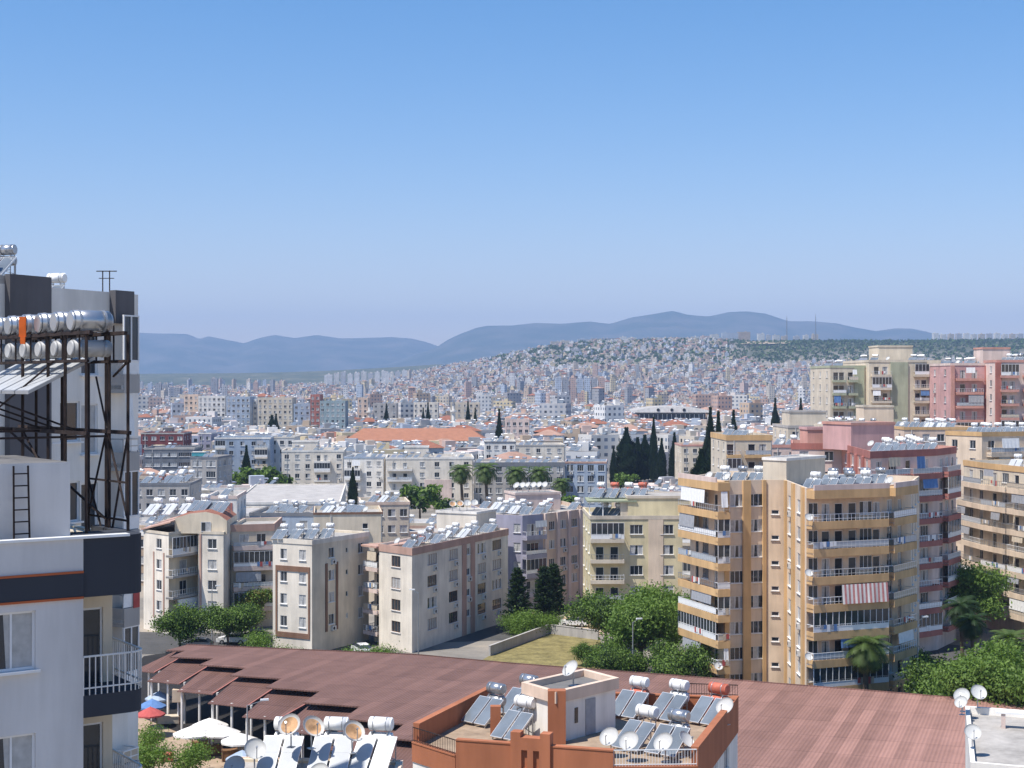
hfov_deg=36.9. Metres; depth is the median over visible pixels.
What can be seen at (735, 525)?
window
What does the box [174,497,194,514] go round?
solar water heater
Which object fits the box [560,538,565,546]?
window
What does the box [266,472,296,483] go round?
broadleaf tree
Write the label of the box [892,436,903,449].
solar water heater
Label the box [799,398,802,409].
cypress tree
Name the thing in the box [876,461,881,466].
door
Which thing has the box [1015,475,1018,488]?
door
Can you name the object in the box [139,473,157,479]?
city block
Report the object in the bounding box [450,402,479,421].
apartment building
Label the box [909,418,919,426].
solar water heater
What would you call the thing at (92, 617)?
door
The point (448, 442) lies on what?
city block
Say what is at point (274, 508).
solar water heater
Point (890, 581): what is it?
window
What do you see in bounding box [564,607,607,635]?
lane
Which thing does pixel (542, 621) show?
shrub
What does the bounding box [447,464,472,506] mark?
palm tree
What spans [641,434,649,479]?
cypress tree
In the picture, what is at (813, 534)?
window
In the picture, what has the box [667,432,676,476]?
cypress tree
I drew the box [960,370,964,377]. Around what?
door
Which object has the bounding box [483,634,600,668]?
field
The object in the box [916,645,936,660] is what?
broadleaf tree
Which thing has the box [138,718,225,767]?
plaza
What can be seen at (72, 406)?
window
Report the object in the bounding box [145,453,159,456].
window
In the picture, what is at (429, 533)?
solar water heater
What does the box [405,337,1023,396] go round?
distant trees
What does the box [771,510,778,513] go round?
window
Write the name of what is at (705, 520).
window
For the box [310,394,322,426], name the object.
apartment building
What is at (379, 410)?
apartment building
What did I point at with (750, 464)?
door
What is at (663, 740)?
satellite dish
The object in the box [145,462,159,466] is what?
window
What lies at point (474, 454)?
city block
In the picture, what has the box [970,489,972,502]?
door
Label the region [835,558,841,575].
door
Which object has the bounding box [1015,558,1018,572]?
door
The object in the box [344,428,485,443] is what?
school building
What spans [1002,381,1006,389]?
door
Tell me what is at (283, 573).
window
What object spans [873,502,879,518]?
door
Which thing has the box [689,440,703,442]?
city block
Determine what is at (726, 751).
window
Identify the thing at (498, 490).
window
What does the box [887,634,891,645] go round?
window
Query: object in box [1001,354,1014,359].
solar water heater
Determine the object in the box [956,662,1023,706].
broadleaf tree
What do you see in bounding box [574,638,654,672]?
broadleaf tree
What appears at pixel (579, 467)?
window
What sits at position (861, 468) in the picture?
solar water heater
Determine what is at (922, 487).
window
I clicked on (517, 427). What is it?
apartment building
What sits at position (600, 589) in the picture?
door
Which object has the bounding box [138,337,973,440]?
distant city
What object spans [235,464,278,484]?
broadleaf tree
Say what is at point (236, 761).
satellite dish
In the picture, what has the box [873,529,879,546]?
door
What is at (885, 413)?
apartment building
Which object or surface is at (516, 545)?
window
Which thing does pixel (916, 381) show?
door
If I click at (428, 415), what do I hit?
cypress tree
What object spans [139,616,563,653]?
road
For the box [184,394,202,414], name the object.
apartment building
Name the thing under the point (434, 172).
sky
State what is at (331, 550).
window
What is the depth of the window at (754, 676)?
173.80 m
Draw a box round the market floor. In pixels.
[138,652,375,758]
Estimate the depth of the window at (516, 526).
242.48 m
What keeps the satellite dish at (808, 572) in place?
on the apartment building at (760, 605)
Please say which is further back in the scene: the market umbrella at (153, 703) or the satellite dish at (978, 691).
the market umbrella at (153, 703)
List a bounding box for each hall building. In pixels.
[246,484,345,505]
[246,506,264,517]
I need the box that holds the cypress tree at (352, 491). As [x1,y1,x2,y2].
[347,467,357,504]
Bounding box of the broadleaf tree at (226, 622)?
[191,602,264,645]
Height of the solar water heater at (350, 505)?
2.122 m
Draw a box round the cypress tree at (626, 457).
[614,426,640,480]
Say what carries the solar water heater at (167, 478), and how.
on the apartment building at (150, 492)
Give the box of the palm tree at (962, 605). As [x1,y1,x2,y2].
[940,595,981,656]
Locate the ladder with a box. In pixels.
[12,466,30,538]
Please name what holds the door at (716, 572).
in the apartment building at (760, 605)
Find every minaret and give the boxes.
[366,402,372,417]
[450,399,456,420]
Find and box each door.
[83,607,101,683]
[83,722,101,767]
[180,559,186,573]
[180,580,186,594]
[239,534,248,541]
[257,533,265,545]
[257,574,265,581]
[527,524,538,535]
[527,542,538,554]
[527,580,536,592]
[596,547,603,559]
[596,567,603,579]
[596,588,603,594]
[610,547,617,559]
[610,567,617,579]
[610,587,617,594]
[696,516,698,533]
[696,541,698,558]
[696,566,698,582]
[715,494,717,511]
[715,519,717,536]
[715,545,717,562]
[715,571,717,588]
[715,596,717,613]
[716,623,717,639]
[727,444,733,454]
[748,444,754,454]
[748,462,754,467]
[759,444,765,454]
[822,504,828,520]
[822,531,828,548]
[822,558,828,576]
[822,586,828,604]
[822,641,828,659]
[833,372,837,379]
[835,503,841,520]
[835,530,841,540]
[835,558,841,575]
[835,585,841,603]
[835,640,841,658]
[839,372,843,379]
[848,385,852,392]
[848,398,852,405]
[848,503,855,519]
[848,530,855,547]
[848,557,855,574]
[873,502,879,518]
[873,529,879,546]
[873,556,879,573]
[874,367,878,373]
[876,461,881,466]
[882,367,887,373]
[882,393,887,400]
[898,499,900,517]
[898,525,900,537]
[898,552,900,563]
[898,579,900,590]
[898,606,900,623]
[906,460,909,467]
[915,380,919,387]
[915,406,919,413]
[921,380,925,387]
[921,406,925,413]
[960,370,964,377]
[960,384,964,391]
[960,411,964,419]
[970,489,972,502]
[970,528,972,541]
[970,547,972,561]
[972,370,976,377]
[972,384,976,391]
[972,411,976,419]
[993,473,996,485]
[993,493,996,506]
[993,533,996,547]
[993,553,996,562]
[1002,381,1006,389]
[1002,395,1006,403]
[1009,381,1014,389]
[1009,395,1014,403]
[1009,409,1014,417]
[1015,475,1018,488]
[1015,517,1018,530]
[1015,542,1018,551]
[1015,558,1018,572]
[1015,581,1018,593]
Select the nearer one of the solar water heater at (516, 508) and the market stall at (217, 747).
the market stall at (217, 747)
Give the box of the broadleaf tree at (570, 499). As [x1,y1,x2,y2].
[561,493,577,502]
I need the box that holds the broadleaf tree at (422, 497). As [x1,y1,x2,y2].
[399,483,442,518]
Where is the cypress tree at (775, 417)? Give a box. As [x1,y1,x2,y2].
[771,398,779,425]
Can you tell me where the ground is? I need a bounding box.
[139,341,1023,672]
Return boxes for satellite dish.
[224,755,244,767]
[244,738,265,767]
[278,713,299,747]
[303,715,324,749]
[311,763,327,767]
[343,720,364,753]
[449,500,455,510]
[456,500,463,510]
[464,500,470,505]
[471,499,477,509]
[513,482,518,491]
[536,482,541,491]
[562,660,577,686]
[599,727,617,747]
[619,731,637,761]
[653,732,672,762]
[680,731,693,757]
[705,471,712,476]
[714,662,722,669]
[716,697,732,725]
[723,473,729,479]
[805,513,812,525]
[805,569,812,575]
[805,653,812,664]
[867,440,873,448]
[885,476,892,484]
[953,688,969,711]
[954,696,966,714]
[964,724,981,748]
[971,685,986,707]
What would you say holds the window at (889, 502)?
in the apartment building at (760, 605)
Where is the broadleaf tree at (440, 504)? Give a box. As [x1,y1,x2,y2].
[430,497,458,509]
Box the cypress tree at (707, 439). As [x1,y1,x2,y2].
[701,406,714,459]
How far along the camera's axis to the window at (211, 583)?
222.51 m
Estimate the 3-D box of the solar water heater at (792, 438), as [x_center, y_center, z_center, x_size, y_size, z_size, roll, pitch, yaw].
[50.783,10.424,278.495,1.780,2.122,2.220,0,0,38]
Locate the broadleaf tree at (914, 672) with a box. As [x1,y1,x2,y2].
[892,654,946,694]
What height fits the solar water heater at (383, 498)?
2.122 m
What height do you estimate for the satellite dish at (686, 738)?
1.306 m
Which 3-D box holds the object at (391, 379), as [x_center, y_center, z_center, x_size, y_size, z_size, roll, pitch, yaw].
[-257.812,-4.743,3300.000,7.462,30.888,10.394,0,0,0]
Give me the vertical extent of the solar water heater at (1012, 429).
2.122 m
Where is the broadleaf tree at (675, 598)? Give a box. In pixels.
[615,576,689,645]
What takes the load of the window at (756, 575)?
in the apartment building at (760, 605)
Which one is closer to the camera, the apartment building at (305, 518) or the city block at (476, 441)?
the apartment building at (305, 518)
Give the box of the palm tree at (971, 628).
[954,613,989,650]
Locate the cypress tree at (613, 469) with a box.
[609,447,618,482]
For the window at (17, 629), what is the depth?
37.87 m
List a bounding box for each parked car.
[181,637,213,645]
[216,632,248,644]
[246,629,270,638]
[351,642,371,651]
[559,617,587,626]
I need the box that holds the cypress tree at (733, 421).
[731,409,737,430]
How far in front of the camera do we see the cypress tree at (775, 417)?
699.15 m
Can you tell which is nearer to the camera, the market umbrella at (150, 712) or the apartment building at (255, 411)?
the market umbrella at (150, 712)
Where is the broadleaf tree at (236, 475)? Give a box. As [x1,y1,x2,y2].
[232,471,241,484]
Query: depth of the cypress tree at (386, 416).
849.29 m
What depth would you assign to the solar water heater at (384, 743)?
67.01 m
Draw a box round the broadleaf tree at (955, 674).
[920,635,1023,700]
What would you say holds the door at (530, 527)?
in the apartment building at (536, 542)
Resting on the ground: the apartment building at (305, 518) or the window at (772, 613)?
the apartment building at (305, 518)
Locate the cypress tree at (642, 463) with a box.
[634,437,648,481]
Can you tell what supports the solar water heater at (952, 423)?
on the apartment building at (925, 433)
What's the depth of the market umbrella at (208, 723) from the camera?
150.91 m
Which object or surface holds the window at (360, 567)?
in the apartment building at (320, 596)
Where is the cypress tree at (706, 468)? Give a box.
[698,450,710,474]
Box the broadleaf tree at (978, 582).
[945,556,1020,641]
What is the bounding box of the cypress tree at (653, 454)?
[648,417,658,482]
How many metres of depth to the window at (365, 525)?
251.10 m
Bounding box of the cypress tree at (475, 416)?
[473,407,476,423]
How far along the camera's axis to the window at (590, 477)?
435.55 m
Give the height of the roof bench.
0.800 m
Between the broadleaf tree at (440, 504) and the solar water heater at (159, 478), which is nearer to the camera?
the solar water heater at (159, 478)
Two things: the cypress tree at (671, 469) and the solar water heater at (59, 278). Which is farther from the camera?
the cypress tree at (671, 469)
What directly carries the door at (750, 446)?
in the apartment building at (734, 452)
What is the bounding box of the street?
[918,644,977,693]
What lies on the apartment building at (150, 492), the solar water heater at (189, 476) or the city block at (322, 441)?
the solar water heater at (189, 476)
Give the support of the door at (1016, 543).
in the apartment building at (991, 504)
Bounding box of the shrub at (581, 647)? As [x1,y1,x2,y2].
[568,641,596,660]
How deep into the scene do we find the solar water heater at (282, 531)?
207.72 m
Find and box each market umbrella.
[138,706,164,729]
[141,699,166,709]
[145,690,171,709]
[173,726,206,739]
[191,717,228,743]
[206,724,240,755]
[221,733,255,746]
[225,749,248,760]
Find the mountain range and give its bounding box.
[369,311,954,368]
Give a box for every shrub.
[138,720,173,750]
[139,736,183,767]
[162,733,221,767]
[235,626,279,647]
[339,642,363,650]
[351,644,381,651]
[361,641,405,652]
[493,612,516,635]
[503,607,545,636]
[513,606,553,634]
[540,612,564,631]
[568,641,596,660]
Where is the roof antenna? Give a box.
[96,271,116,291]
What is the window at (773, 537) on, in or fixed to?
in the apartment building at (760, 605)
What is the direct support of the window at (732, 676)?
in the apartment building at (760, 605)
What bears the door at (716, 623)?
in the apartment building at (760, 605)
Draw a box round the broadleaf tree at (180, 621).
[148,600,209,646]
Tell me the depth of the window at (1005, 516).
221.70 m
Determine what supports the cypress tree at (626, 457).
on the ground
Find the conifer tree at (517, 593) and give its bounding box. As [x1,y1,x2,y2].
[501,567,532,621]
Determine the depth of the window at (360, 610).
214.46 m
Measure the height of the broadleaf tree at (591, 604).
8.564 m
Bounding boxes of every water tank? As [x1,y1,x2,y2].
[0,317,7,335]
[2,344,28,359]
[4,315,20,334]
[5,343,38,359]
[19,342,58,358]
[21,314,37,333]
[34,313,53,333]
[34,341,74,358]
[50,311,69,331]
[50,340,90,357]
[66,310,113,332]
[67,339,112,357]
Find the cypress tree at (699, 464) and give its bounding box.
[687,448,707,487]
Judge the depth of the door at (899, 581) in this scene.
167.35 m
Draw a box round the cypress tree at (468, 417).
[465,401,470,419]
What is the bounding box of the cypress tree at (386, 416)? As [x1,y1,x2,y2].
[383,404,388,420]
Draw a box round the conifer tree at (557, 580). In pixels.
[539,563,567,616]
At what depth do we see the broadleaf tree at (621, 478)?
498.19 m
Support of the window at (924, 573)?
in the apartment building at (840, 445)
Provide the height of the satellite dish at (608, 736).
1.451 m
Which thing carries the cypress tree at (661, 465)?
on the ground
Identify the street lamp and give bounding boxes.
[246,698,268,756]
[409,589,418,653]
[632,618,641,670]
[907,616,927,659]
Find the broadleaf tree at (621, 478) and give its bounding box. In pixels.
[613,472,639,488]
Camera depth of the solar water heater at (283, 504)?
272.04 m
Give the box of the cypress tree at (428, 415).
[425,402,430,418]
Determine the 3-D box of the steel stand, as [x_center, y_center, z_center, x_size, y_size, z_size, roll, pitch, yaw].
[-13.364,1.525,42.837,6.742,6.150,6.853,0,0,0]
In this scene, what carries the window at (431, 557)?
in the apartment building at (460, 585)
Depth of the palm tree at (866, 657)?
159.08 m
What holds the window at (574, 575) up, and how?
in the apartment building at (536, 542)
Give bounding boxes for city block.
[139,444,141,454]
[139,468,170,475]
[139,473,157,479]
[139,517,168,524]
[139,525,146,585]
[140,455,143,468]
[166,466,189,475]
[192,430,219,442]
[202,485,251,493]
[202,488,209,493]
[211,434,253,452]
[242,475,263,485]
[300,436,308,439]
[320,439,331,446]
[331,441,349,447]
[332,436,348,443]
[345,438,360,447]
[346,444,366,455]
[352,445,376,453]
[365,440,398,447]
[373,443,404,453]
[392,440,406,445]
[410,519,436,525]
[410,525,437,534]
[417,440,444,453]
[435,439,467,445]
[442,440,477,450]
[444,447,477,458]
[466,437,479,446]
[467,441,483,458]
[486,452,536,458]
[496,434,536,439]
[515,435,562,442]
[533,430,565,439]
[563,428,585,442]
[566,438,597,450]
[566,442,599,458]
[578,428,618,473]
[616,428,649,443]
[633,476,677,487]
[649,427,673,434]
[652,483,683,490]
[656,429,685,456]
[658,445,668,475]
[679,431,704,442]
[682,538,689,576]
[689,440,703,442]
[747,427,770,433]
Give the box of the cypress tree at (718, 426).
[715,411,721,431]
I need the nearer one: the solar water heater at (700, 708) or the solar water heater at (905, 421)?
the solar water heater at (700, 708)
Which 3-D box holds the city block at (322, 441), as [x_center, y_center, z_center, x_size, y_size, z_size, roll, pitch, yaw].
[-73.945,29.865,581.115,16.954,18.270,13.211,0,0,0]
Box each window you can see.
[0,610,34,671]
[0,733,34,767]
[60,401,78,441]
[70,481,78,521]
[81,332,96,374]
[81,404,96,453]
[81,482,96,527]
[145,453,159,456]
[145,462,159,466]
[146,489,152,495]
[157,538,161,548]
[157,559,161,568]
[157,580,161,589]
[157,600,161,609]
[158,489,164,495]
[162,452,176,456]
[162,462,176,466]
[170,489,175,495]
[179,452,191,456]
[179,462,189,465]
[181,489,187,495]
[193,460,201,466]
[193,471,201,476]
[201,522,210,531]
[206,461,214,466]
[206,471,214,477]
[208,539,216,548]
[208,560,216,568]
[208,580,216,589]
[208,601,216,605]
[281,549,286,558]
[281,571,286,581]
[281,593,286,603]
[281,615,286,625]
[299,550,305,560]
[299,572,305,582]
[299,595,305,605]
[299,617,305,627]
[300,521,307,528]
[329,547,333,557]
[329,569,333,579]
[329,591,333,601]
[329,613,333,624]
[358,542,362,552]
[358,564,362,574]
[358,585,362,595]
[358,607,362,617]
[363,523,367,528]
[388,509,394,516]
[388,525,394,532]
[392,555,399,566]
[392,577,399,588]
[392,599,399,610]
[392,620,399,632]
[400,509,406,515]
[400,525,406,532]
[428,553,435,564]
[428,574,435,586]
[428,596,435,608]
[428,617,435,629]
[449,548,456,560]
[449,569,456,581]
[449,590,456,602]
[449,611,456,623]
[478,542,484,553]
[478,562,484,573]
[478,583,484,593]
[478,603,484,614]
[492,539,500,550]
[492,559,500,570]
[492,578,500,589]
[492,598,500,609]
[496,466,501,471]
[496,477,501,482]
[496,488,501,492]
[514,524,519,532]
[514,543,519,551]
[514,562,519,567]
[549,521,553,529]
[549,540,553,548]
[557,466,562,471]
[560,519,565,528]
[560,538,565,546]
[560,556,565,565]
[567,465,572,470]
[567,475,572,481]
[572,518,576,526]
[572,536,576,544]
[572,554,576,563]
[572,573,576,581]
[577,465,583,470]
[577,475,583,481]
[577,486,583,491]
[588,465,593,470]
[588,475,593,481]
[588,486,593,491]
[598,465,603,470]
[598,475,603,481]
[630,525,642,533]
[630,545,642,554]
[630,565,642,574]
[663,525,672,533]
[663,545,672,553]
[663,565,672,574]
[703,517,707,528]
[703,542,707,553]
[703,568,707,578]
[704,492,707,503]
[724,747,727,767]
[730,494,741,506]
[730,520,741,531]
[730,545,741,557]
[730,571,741,582]
[730,596,741,608]
[730,622,741,633]
[730,647,741,659]
[730,674,741,679]
[751,494,761,505]
[751,519,761,531]
[751,544,761,556]
[751,570,761,581]
[751,595,761,607]
[751,621,761,632]
[751,646,761,658]
[751,672,761,680]
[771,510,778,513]
[771,535,778,539]
[771,561,778,564]
[771,586,778,590]
[771,612,778,615]
[771,637,778,641]
[771,662,778,666]
[809,503,817,515]
[809,530,817,543]
[809,558,817,570]
[809,585,817,598]
[809,613,812,626]
[809,641,817,653]
[809,668,812,681]
[825,451,833,460]
[860,501,871,513]
[860,528,871,539]
[860,555,871,568]
[887,499,891,512]
[887,526,891,537]
[887,553,891,564]
[887,580,891,591]
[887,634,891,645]
[889,607,891,618]
[889,661,891,672]
[921,481,927,490]
[921,503,927,512]
[921,525,927,535]
[921,547,927,557]
[921,570,927,580]
[921,592,927,602]
[922,434,929,440]
[925,458,927,467]
[937,434,943,440]
[945,500,947,509]
[945,522,947,531]
[952,439,957,447]
[970,440,975,448]
[988,440,993,448]
[1003,473,1008,482]
[1003,493,1008,503]
[1003,514,1008,522]
[1003,534,1008,543]
[1003,555,1008,564]
[1003,596,1008,605]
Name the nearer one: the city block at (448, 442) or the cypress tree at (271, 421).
the city block at (448, 442)
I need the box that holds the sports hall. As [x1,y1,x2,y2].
[629,405,708,419]
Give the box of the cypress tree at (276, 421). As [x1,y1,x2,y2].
[274,413,279,428]
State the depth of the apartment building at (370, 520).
250.97 m
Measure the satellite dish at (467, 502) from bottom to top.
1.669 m
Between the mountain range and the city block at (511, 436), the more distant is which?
the mountain range
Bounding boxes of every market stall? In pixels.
[156,714,179,725]
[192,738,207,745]
[201,744,222,754]
[222,747,237,761]
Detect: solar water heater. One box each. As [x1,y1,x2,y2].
[0,244,16,274]
[46,273,66,288]
[140,472,154,482]
[142,497,162,515]
[145,513,157,522]
[150,472,164,482]
[157,515,167,521]
[158,497,178,515]
[164,471,175,482]
[168,471,184,482]
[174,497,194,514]
[181,470,194,481]
[186,494,211,511]
[207,495,230,512]
[220,484,233,495]
[256,716,303,767]
[265,501,279,512]
[271,523,288,540]
[276,499,287,511]
[282,500,297,511]
[286,503,298,512]
[286,523,304,538]
[296,501,307,512]
[302,523,319,539]
[307,716,353,767]
[309,499,325,510]
[318,523,334,538]
[320,498,333,509]
[323,501,336,511]
[334,502,346,511]
[346,500,354,511]
[348,716,397,767]
[350,500,365,511]
[368,491,380,501]
[377,491,389,501]
[387,492,399,501]
[402,534,418,547]
[410,514,414,522]
[416,531,425,546]
[421,527,433,541]
[423,522,434,531]
[426,514,436,522]
[430,528,446,542]
[437,525,452,539]
[449,522,459,536]
[456,523,472,537]
[461,682,506,728]
[464,520,479,535]
[478,518,497,532]
[479,497,492,507]
[489,497,503,508]
[490,694,535,740]
[496,500,509,512]
[501,673,538,715]
[503,498,515,510]
[507,501,521,514]
[518,499,526,511]
[519,502,533,514]
[531,502,545,514]
[533,500,551,512]
[547,498,553,510]
[567,497,580,509]
[588,482,605,498]
[591,502,610,515]
[603,482,619,498]
[607,503,619,515]
[612,704,658,754]
[615,675,649,718]
[617,482,633,498]
[632,482,647,494]
[644,708,690,759]
[647,678,689,721]
[648,486,654,491]
[688,681,729,724]
[715,465,730,479]
[723,425,734,434]
[730,465,747,479]
[732,426,748,434]
[747,466,762,479]
[774,435,785,444]
[786,436,796,444]
[803,471,821,487]
[820,468,838,484]
[820,471,838,484]
[837,470,855,483]
[839,468,854,483]
[854,470,871,483]
[855,467,869,482]
[870,437,892,450]
[871,467,886,482]
[877,438,892,450]
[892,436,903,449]
[892,437,906,449]
[895,418,909,426]
[904,437,920,449]
[906,435,915,443]
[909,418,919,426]
[909,438,923,449]
[918,418,930,426]
[923,437,937,448]
[924,419,934,426]
[936,419,946,426]
[947,418,955,426]
[967,423,978,431]
[976,422,987,431]
[981,423,991,431]
[991,422,1001,431]
[999,422,1012,431]
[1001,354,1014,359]
[1005,423,1016,431]
[1009,454,1022,466]
[1015,353,1023,359]
[1017,422,1023,430]
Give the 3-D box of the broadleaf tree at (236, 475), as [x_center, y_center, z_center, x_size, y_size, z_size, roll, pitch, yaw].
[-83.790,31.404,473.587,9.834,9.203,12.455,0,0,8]
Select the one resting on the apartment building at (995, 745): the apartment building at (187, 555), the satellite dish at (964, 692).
the satellite dish at (964, 692)
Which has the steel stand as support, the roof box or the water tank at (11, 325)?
the water tank at (11, 325)
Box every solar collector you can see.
[0,358,61,393]
[0,359,35,377]
[0,359,44,383]
[2,357,77,393]
[15,357,94,393]
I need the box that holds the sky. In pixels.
[0,0,1023,345]
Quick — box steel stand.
[0,326,131,533]
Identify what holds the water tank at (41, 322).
on the steel stand
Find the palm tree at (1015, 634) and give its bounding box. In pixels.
[988,629,1023,651]
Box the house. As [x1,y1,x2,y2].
[140,431,191,454]
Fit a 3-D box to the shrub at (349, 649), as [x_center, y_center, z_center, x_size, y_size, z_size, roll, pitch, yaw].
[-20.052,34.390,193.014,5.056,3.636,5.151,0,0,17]
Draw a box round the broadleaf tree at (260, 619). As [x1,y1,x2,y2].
[231,600,271,633]
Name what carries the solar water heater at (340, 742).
on the apartment building at (249, 762)
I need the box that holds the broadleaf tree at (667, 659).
[642,635,718,677]
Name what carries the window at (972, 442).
in the apartment building at (986, 445)
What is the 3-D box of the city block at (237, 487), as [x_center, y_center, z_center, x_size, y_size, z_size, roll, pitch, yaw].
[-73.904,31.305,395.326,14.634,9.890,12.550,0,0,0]
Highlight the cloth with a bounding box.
[19,317,25,343]
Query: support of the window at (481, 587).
in the apartment building at (460, 585)
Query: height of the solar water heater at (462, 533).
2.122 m
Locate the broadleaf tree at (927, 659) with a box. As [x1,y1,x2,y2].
[911,651,951,668]
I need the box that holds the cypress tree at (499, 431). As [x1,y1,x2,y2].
[495,408,502,437]
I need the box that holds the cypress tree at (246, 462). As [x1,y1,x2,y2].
[241,445,251,471]
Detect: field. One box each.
[138,354,978,490]
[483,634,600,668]
[741,341,789,343]
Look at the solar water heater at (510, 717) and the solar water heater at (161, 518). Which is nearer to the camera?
the solar water heater at (510, 717)
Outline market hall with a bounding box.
[139,644,1023,767]
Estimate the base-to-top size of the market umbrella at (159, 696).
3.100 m
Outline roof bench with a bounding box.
[996,710,1023,728]
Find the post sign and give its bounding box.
[172,688,183,723]
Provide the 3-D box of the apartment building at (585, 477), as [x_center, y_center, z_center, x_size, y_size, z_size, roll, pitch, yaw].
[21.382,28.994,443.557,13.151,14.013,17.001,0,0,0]
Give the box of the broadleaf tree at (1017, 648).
[970,636,1023,678]
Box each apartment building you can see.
[0,274,139,767]
[0,455,141,767]
[139,478,201,517]
[141,507,238,633]
[144,445,201,472]
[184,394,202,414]
[190,454,231,484]
[198,396,229,419]
[198,432,217,450]
[210,490,246,519]
[214,435,273,473]
[226,397,254,426]
[230,517,285,626]
[242,757,402,767]
[249,506,313,535]
[253,399,257,425]
[258,397,295,429]
[272,530,369,649]
[274,435,299,473]
[281,440,346,483]
[294,404,309,424]
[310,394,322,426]
[313,505,382,603]
[320,400,347,428]
[344,454,389,504]
[358,397,369,418]
[358,497,409,541]
[360,507,508,652]
[373,403,397,419]
[385,445,473,508]
[411,669,738,767]
[414,402,438,419]
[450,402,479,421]
[471,489,582,611]
[473,459,564,504]
[484,440,516,458]
[505,418,529,437]
[516,442,564,460]
[564,459,606,506]
[582,492,689,628]
[674,443,703,478]
[678,454,919,693]
[710,432,772,472]
[772,410,826,440]
[772,441,790,455]
[791,421,960,651]
[810,365,865,420]
[814,405,904,426]
[843,345,940,423]
[894,424,971,445]
[929,363,985,426]
[945,429,1023,556]
[956,459,1023,638]
[962,347,1023,428]
[965,706,1023,767]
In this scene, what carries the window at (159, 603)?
in the apartment building at (187, 555)
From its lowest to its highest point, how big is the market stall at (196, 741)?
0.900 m
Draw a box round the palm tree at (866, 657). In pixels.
[844,635,893,689]
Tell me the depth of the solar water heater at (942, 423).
293.07 m
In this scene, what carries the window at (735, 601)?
in the apartment building at (760, 605)
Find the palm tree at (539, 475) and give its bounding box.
[527,466,552,489]
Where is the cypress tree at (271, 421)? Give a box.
[268,415,279,429]
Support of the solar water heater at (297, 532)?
on the apartment building at (320, 596)
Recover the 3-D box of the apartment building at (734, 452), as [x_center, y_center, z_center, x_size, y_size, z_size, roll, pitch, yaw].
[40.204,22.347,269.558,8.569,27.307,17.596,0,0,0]
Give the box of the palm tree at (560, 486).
[551,478,570,495]
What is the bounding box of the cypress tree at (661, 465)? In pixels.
[655,438,666,479]
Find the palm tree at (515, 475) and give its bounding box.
[502,466,529,489]
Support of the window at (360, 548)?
in the apartment building at (320, 596)
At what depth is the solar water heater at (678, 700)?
85.42 m
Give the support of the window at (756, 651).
in the apartment building at (760, 605)
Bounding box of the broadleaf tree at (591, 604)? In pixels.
[553,586,629,646]
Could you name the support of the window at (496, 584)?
in the apartment building at (460, 585)
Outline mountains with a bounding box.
[139,333,436,373]
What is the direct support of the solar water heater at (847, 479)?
on the apartment building at (760, 605)
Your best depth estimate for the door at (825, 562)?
161.02 m
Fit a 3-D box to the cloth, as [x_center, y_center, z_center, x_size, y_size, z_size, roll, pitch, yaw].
[-13.476,-1.475,42.293,0.190,0.750,0.080,0,0,0]
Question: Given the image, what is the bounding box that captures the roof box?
[192,451,206,455]
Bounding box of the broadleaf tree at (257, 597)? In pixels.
[233,586,272,628]
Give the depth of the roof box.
428.50 m
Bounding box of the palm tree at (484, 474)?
[471,463,499,500]
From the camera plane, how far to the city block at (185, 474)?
448.94 m
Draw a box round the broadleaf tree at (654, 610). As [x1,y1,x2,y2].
[590,578,682,656]
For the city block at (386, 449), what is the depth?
478.39 m
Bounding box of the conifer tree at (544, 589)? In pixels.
[529,566,558,617]
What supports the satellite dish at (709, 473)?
on the apartment building at (760, 605)
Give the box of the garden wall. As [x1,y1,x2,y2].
[488,624,598,655]
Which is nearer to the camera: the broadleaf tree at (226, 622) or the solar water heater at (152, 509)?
the broadleaf tree at (226, 622)

